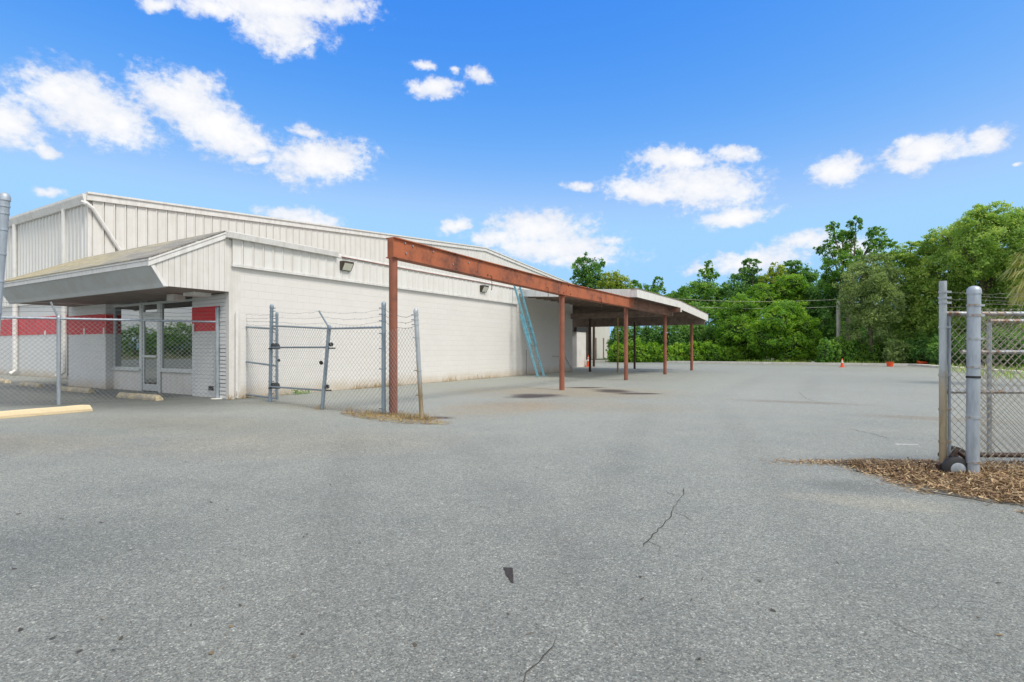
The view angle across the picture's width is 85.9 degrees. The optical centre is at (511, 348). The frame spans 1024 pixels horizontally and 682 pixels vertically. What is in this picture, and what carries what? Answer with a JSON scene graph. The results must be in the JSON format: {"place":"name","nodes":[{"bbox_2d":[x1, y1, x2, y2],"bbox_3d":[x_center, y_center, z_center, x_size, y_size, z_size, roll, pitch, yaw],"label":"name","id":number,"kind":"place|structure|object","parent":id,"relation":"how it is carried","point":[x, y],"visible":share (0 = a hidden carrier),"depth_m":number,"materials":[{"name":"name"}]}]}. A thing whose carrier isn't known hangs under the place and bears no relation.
{"place":"outdoors","nodes":[
{"label":"outdoors","id":0,"kind":"place"},
{"bbox_2d":[0,361,1023,681],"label":"parking lot","id":1,"kind":"structure","parent":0,"point":[444,523],"depth_m":3.81,"materials":[{"name":"grey asphalt"}]},
{"bbox_2d":[0,192,10,329],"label":"gate post","id":2,"kind":"object","parent":1,"relation":"on","point":[5,201],"visible":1,"depth_m":6.08,"materials":[{"name":"metal"}]},
{"bbox_2d":[0,379,10,382],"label":"wheel stop","id":3,"kind":"object","parent":1,"relation":"on","point":[4,380],"visible":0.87,"depth_m":20.80,"materials":[{"name":"paint"}]},
{"bbox_2d":[19,382,43,387],"bbox_3d":[-16.538,1.229,18.928,1.900,0.139,0.176,0,0,34],"label":"wheel stop","id":4,"kind":"object","parent":1,"relation":"on","point":[31,383],"visible":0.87,"depth_m":18.72,"materials":[{"name":"paint"}]},
{"bbox_2d":[0,405,92,418],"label":"wheel stop","id":5,"kind":"object","parent":1,"relation":"on","point":[41,411],"visible":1,"depth_m":10.76,"materials":[{"name":"yellow paint"}]},
{"bbox_2d":[61,386,94,392],"bbox_3d":[-13.185,1.229,16.648,1.900,0.138,0.174,0,0,29],"label":"wheel stop","id":6,"kind":"object","parent":1,"relation":"on","point":[76,389],"visible":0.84,"depth_m":16.48,"materials":[{"name":"paint"}]},
{"bbox_2d":[0,302,222,404],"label":"chain link fence","id":7,"kind":"object","parent":1,"relation":"on","point":[58,344],"visible":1,"depth_m":13.18,"materials":[{"name":"metal"}]},
{"bbox_2d":[116,392,162,400],"bbox_3d":[-9.662,1.229,14.262,1.900,0.139,0.176,0,0,29],"label":"wheel stop","id":8,"kind":"object","parent":1,"relation":"on","point":[142,396],"visible":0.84,"depth_m":14.12,"materials":[{"name":"paint"}]},
{"bbox_2d":[3,231,586,398],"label":"office building","id":9,"kind":"structure","parent":1,"relation":"on","point":[468,329],"depth_m":16.71,"materials":[{"name":"paint"}]},
{"bbox_2d":[111,303,139,370],"bbox_3d":[-12.152,-0.361,17.371,1.810,2.078,0.150,0,0,31],"label":"window","id":10,"kind":"structure","parent":9,"relation":"in","point":[131,309],"depth_m":17.42,"materials":[{"name":"glass"}]},
{"bbox_2d":[142,302,157,314],"bbox_3d":[-10.895,-1.220,16.636,0.940,0.360,0.090,0,0,31],"label":"transom window","id":11,"kind":"structure","parent":9,"relation":"in","point":[149,306],"depth_m":16.65,"materials":[{"name":"glass"}]},
{"bbox_2d":[142,314,157,390],"bbox_3d":[-10.906,0.118,16.616,0.940,2.305,0.110,0,0,31],"label":"door","id":12,"kind":"structure","parent":9,"relation":"in","point":[150,316],"depth_m":16.64,"materials":[{"name":"metal"}]},
{"bbox_2d":[158,299,192,372],"bbox_3d":[-9.545,-0.361,15.779,2.040,2.078,0.150,0,0,31],"label":"window","id":13,"kind":"structure","parent":9,"relation":"in","point":[177,311],"depth_m":15.89,"materials":[{"name":"glass"}]},
{"bbox_2d":[340,261,353,270],"bbox_3d":[-5.191,-2.590,17.274,0.234,0.280,0.400,0,0,31],"label":"floodlight","id":14,"kind":"object","parent":9,"relation":"attached to","point":[346,265],"visible":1,"depth_m":17.19,"materials":[{"name":"white metal"}]},
{"bbox_2d":[480,285,488,292],"bbox_3d":[-1.205,-2.590,23.804,0.234,0.280,0.400,0,0,31],"label":"floodlight","id":15,"kind":"object","parent":9,"relation":"attached to","point":[483,288],"visible":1,"depth_m":23.69,"materials":[{"name":"white metal"}]},
{"bbox_2d":[285,389,311,394],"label":"weeds","id":16,"kind":"object","parent":1,"relation":"on","point":[298,391],"visible":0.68,"depth_m":15.65,"materials":[{"name":"green plant"}]},
{"bbox_2d":[0,191,609,378],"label":"warehouse","id":17,"kind":"structure","parent":1,"relation":"on","point":[83,225],"depth_m":25.88,"materials":[{"name":"metal"}]},
{"bbox_2d":[268,301,385,414],"bbox_3d":[-4.274,0.107,12.097,4.378,2.393,0.360,0,0,39],"label":"chain link fence","id":18,"kind":"object","parent":1,"relation":"on","point":[273,384],"visible":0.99,"depth_m":11.74,"materials":[{"name":"metal"}]},
{"bbox_2d":[246,312,278,399],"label":"swing gate","id":19,"kind":"structure","parent":18,"relation":"attached to","point":[276,356],"depth_m":14.07,"materials":[{"name":"metal"}]},
{"bbox_2d":[226,375,495,399],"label":"weeds","id":20,"kind":"object","parent":1,"relation":"on","point":[454,379],"visible":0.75,"depth_m":17.75,"materials":[{"name":"plant"}]},
{"bbox_2d":[314,404,429,419],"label":"dry grass","id":21,"kind":"structure","parent":1,"relation":"on","point":[401,416],"depth_m":10.52,"materials":[{"name":"plant"}]},
{"bbox_2d":[341,411,452,424],"bbox_3d":[-2.141,1.252,10.280,2.825,0.091,1.135,0,0,42],"label":"straw","id":22,"kind":"object","parent":1,"relation":"on","point":[375,416],"visible":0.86,"depth_m":10.16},
{"bbox_2d":[385,308,423,419],"bbox_3d":[-2.116,0.250,10.400,1.218,2.105,0.171,0,0,40],"label":"chain link fence","id":23,"kind":"object","parent":1,"relation":"on","point":[418,357],"visible":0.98,"depth_m":10.06,"materials":[{"name":"metal"}]},
{"bbox_2d":[503,567,512,582],"bbox_3d":[-0.022,1.297,3.156,0.060,0.004,0.212,0,0,0],"label":"tar flake","id":24,"kind":"object","parent":1,"relation":"on","point":[509,572],"visible":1,"depth_m":3.18,"materials":[{"name":"black asphalt"}]},
{"bbox_2d":[12,401,1007,657],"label":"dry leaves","id":25,"kind":"object","parent":1,"relation":"on","point":[380,589],"visible":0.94,"depth_m":2.64,"materials":[{"name":"brown plant"}]},
{"bbox_2d":[514,286,544,376],"bbox_3d":[0.781,-0.842,25.583,1.602,4.348,0.668,0,0,40],"label":"extension ladder","id":26,"kind":"object","parent":1,"relation":"on","point":[525,329],"visible":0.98,"depth_m":25.53,"materials":[{"name":"metal"}]},
{"bbox_2d":[523,639,555,681],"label":"pavement crack","id":27,"kind":"object","parent":1,"relation":"on","point":[537,662],"visible":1,"depth_m":2.26,"materials":[{"name":"black asphalt"}]},
{"bbox_2d":[386,237,707,414],"bbox_3d":[1.594,-0.858,25.515,9.690,4.316,29.243,0,0,31],"label":"carport","id":28,"kind":"object","parent":1,"relation":"on","point":[625,308],"visible":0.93,"depth_m":18.45,"materials":[{"name":"brown metal"}]},
{"bbox_2d":[643,489,683,546],"bbox_3d":[1.249,1.296,4.351,0.060,0.001,1.691,0,0,26],"label":"pavement crack","id":29,"kind":"object","parent":1,"relation":"on","point":[663,524],"visible":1,"depth_m":4.04,"materials":[{"name":"black asphalt"}]},
{"bbox_2d":[586,360,1023,374],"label":"kerb","id":30,"kind":"structure","parent":1,"relation":"on","point":[927,365],"depth_m":45.12,"materials":[{"name":"concrete"}]},
{"bbox_2d":[734,359,1023,379],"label":"verge grass","id":31,"kind":"structure","parent":1,"relation":"on","point":[999,373],"depth_m":34.06,"materials":[{"name":"green plant"}]},
{"bbox_2d":[886,362,893,366],"bbox_3d":[27.400,1.060,39.900,0.500,0.481,0.500,0,0,0],"label":"bucket","id":32,"kind":"object","parent":1,"relation":"on","point":[889,364],"visible":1,"depth_m":39.73,"materials":[{"name":"orange plastic"}]},
{"bbox_2d":[760,456,1023,512],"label":"mulch","id":33,"kind":"object","parent":1,"relation":"on","point":[904,463],"visible":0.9,"depth_m":5.39,"materials":[{"name":"brown wood"}]},
{"bbox_2d":[919,488,992,503],"bbox_3d":[3.852,1.281,4.795,0.032,0.024,0.523,0,0,-32],"label":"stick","id":34,"kind":"object","parent":1,"relation":"on","point":[954,495],"visible":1,"depth_m":4.79,"materials":[{"name":"brown wood"}]},
{"bbox_2d":[935,281,1023,475],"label":"rolling gate","id":35,"kind":"structure","parent":1,"relation":"on","point":[952,458],"depth_m":5.64,"materials":[{"name":"metal"}]},
{"bbox_2d":[947,286,1023,475],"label":"chain link fence","id":36,"kind":"object","parent":1,"relation":"on","point":[973,313],"visible":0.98,"depth_m":5.44,"materials":[{"name":"metal"}]},
{"bbox_2d":[0,0,1023,334],"label":"sky","id":37,"kind":"structure","parent":0,"point":[665,139],"materials":[{"name":"blue"}]},
{"bbox_2d":[746,282,784,313],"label":"vine dome","id":38,"kind":"structure","parent":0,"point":[763,293],"depth_m":57.19,"materials":[{"name":"green plant"}]},
{"bbox_2d":[591,352,1021,369],"bbox_3d":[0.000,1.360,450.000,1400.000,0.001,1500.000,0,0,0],"label":"ground","id":39,"kind":"structure","parent":0,"point":[803,359],"depth_m":69.19,"materials":[{"name":"grey asphalt"}]},
{"bbox_2d":[569,251,605,359],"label":"dark tree","id":40,"kind":"object","parent":39,"relation":"on","point":[591,279],"visible":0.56,"depth_m":63.45,"materials":[{"name":"green plant"}]},
{"bbox_2d":[596,270,632,334],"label":"leafy tree","id":41,"kind":"object","parent":39,"relation":"on","point":[616,280],"visible":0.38,"depth_m":61.16,"materials":[{"name":"green plant"}]},
{"bbox_2d":[625,279,653,326],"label":"leafy tree","id":42,"kind":"object","parent":39,"relation":"on","point":[640,286],"visible":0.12,"depth_m":62.99,"materials":[{"name":"green plant"}]},
{"bbox_2d":[649,276,671,328],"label":"pointed tree","id":43,"kind":"object","parent":39,"relation":"on","point":[657,288],"visible":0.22,"depth_m":64.46,"materials":[{"name":"green plant"}]},
{"bbox_2d":[604,336,763,362],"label":"vine hedge","id":44,"kind":"object","parent":39,"relation":"on","point":[652,352],"visible":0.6,"depth_m":52.06,"materials":[{"name":"green plant"}]},
{"bbox_2d":[605,321,769,360],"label":"vine hedge","id":45,"kind":"object","parent":39,"relation":"on","point":[651,334],"visible":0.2,"depth_m":56.44,"materials":[{"name":"green plant"}]},
{"bbox_2d":[665,260,727,332],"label":"leafy tree","id":46,"kind":"object","parent":39,"relation":"on","point":[704,291],"visible":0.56,"depth_m":66.07,"materials":[{"name":"green plant"}]},
{"bbox_2d":[712,292,762,351],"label":"vine dome","id":47,"kind":"structure","parent":39,"relation":"on","point":[734,320],"depth_m":53.05,"materials":[{"name":"green plant"}]},
{"bbox_2d":[715,258,762,312],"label":"leafy tree","id":48,"kind":"object","parent":39,"relation":"on","point":[747,276],"visible":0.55,"depth_m":66.46,"materials":[{"name":"green plant"}]},
{"bbox_2d":[673,298,840,342],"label":"utility pole","id":49,"kind":"object","parent":39,"relation":"on","point":[838,327],"visible":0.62,"depth_m":49.52,"materials":[{"name":"grey wood"}]},
{"bbox_2d":[756,262,789,286],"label":"leafy tree","id":50,"kind":"object","parent":39,"relation":"on","point":[772,273],"visible":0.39,"depth_m":64.38,"materials":[{"name":"green plant"}]},
{"bbox_2d":[743,299,822,361],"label":"vine dome","id":51,"kind":"structure","parent":39,"relation":"on","point":[783,330],"depth_m":49.10,"materials":[{"name":"green plant"}]},
{"bbox_2d":[771,273,816,310],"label":"vine dome","id":52,"kind":"structure","parent":39,"relation":"on","point":[790,287],"depth_m":56.70,"materials":[{"name":"green plant"}]},
{"bbox_2d":[766,259,829,313],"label":"leafy tree","id":53,"kind":"object","parent":39,"relation":"on","point":[811,277],"visible":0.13,"depth_m":66.28,"materials":[{"name":"green plant"}]},
{"bbox_2d":[801,277,873,344],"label":"dark tree","id":54,"kind":"object","parent":39,"relation":"on","point":[826,313],"visible":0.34,"depth_m":54.24,"materials":[{"name":"green plant"}]},
{"bbox_2d":[812,215,897,340],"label":"slim tree","id":55,"kind":"object","parent":39,"relation":"on","point":[843,254],"visible":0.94,"depth_m":51.81,"materials":[{"name":"green plant"}]},
{"bbox_2d":[815,335,896,362],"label":"vine hedge","id":56,"kind":"object","parent":39,"relation":"on","point":[835,349],"visible":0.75,"depth_m":45.78,"materials":[{"name":"green plant"}]},
{"bbox_2d":[806,300,925,360],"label":"undergrowth","id":57,"kind":"object","parent":39,"relation":"on","point":[883,338],"visible":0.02,"depth_m":58.99,"materials":[{"name":"green plant"}]},
{"bbox_2d":[832,252,910,361],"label":"willow tree","id":58,"kind":"object","parent":39,"relation":"on","point":[871,286],"visible":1,"depth_m":45.34,"materials":[{"name":"green plant"}]},
{"bbox_2d":[881,338,910,363],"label":"shrub","id":59,"kind":"object","parent":39,"relation":"on","point":[890,354],"visible":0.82,"depth_m":43.56,"materials":[{"name":"green plant"}]},
{"bbox_2d":[902,333,933,364],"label":"shrub","id":60,"kind":"object","parent":39,"relation":"on","point":[918,347],"visible":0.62,"depth_m":43.31,"materials":[{"name":"green plant"}]},
{"bbox_2d":[880,240,964,342],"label":"broad tree","id":61,"kind":"object","parent":39,"relation":"on","point":[909,261],"visible":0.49,"depth_m":46.13,"materials":[{"name":"green plant"}]},
{"bbox_2d":[925,326,961,365],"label":"shrub","id":62,"kind":"object","parent":39,"relation":"on","point":[932,351],"visible":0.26,"depth_m":40.74,"materials":[{"name":"green plant"}]},
{"bbox_2d":[907,222,983,364],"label":"broad tree","id":63,"kind":"object","parent":39,"relation":"on","point":[941,247],"visible":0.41,"depth_m":44.22,"materials":[{"name":"green plant"}]},
{"bbox_2d":[951,331,993,365],"bbox_3d":[32.972,0.022,39.090,2.987,2.734,2.765,0,0,21],"label":"shrub","id":64,"kind":"object","parent":39,"relation":"on","point":[958,346],"visible":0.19,"depth_m":39.17,"materials":[{"name":"green plant"}]},
{"bbox_2d":[944,200,1023,365],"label":"broad tree","id":65,"kind":"object","parent":39,"relation":"on","point":[980,220],"visible":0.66,"depth_m":41.06,"materials":[{"name":"green plant"}]},
{"bbox_2d":[980,209,1023,334],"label":"broad tree","id":66,"kind":"object","parent":39,"relation":"on","point":[1005,251],"visible":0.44,"depth_m":39.82,"materials":[{"name":"green plant"}]},
{"bbox_2d":[981,325,1023,368],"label":"shrub","id":67,"kind":"object","parent":39,"relation":"on","point":[1003,338],"visible":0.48,"depth_m":35.90,"materials":[{"name":"green plant"}]},
{"bbox_2d":[993,246,1023,309],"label":"palm tree","id":68,"kind":"object","parent":39,"relation":"on","point":[1012,272],"visible":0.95,"depth_m":19.27,"materials":[{"name":"green plant"}]}
]}

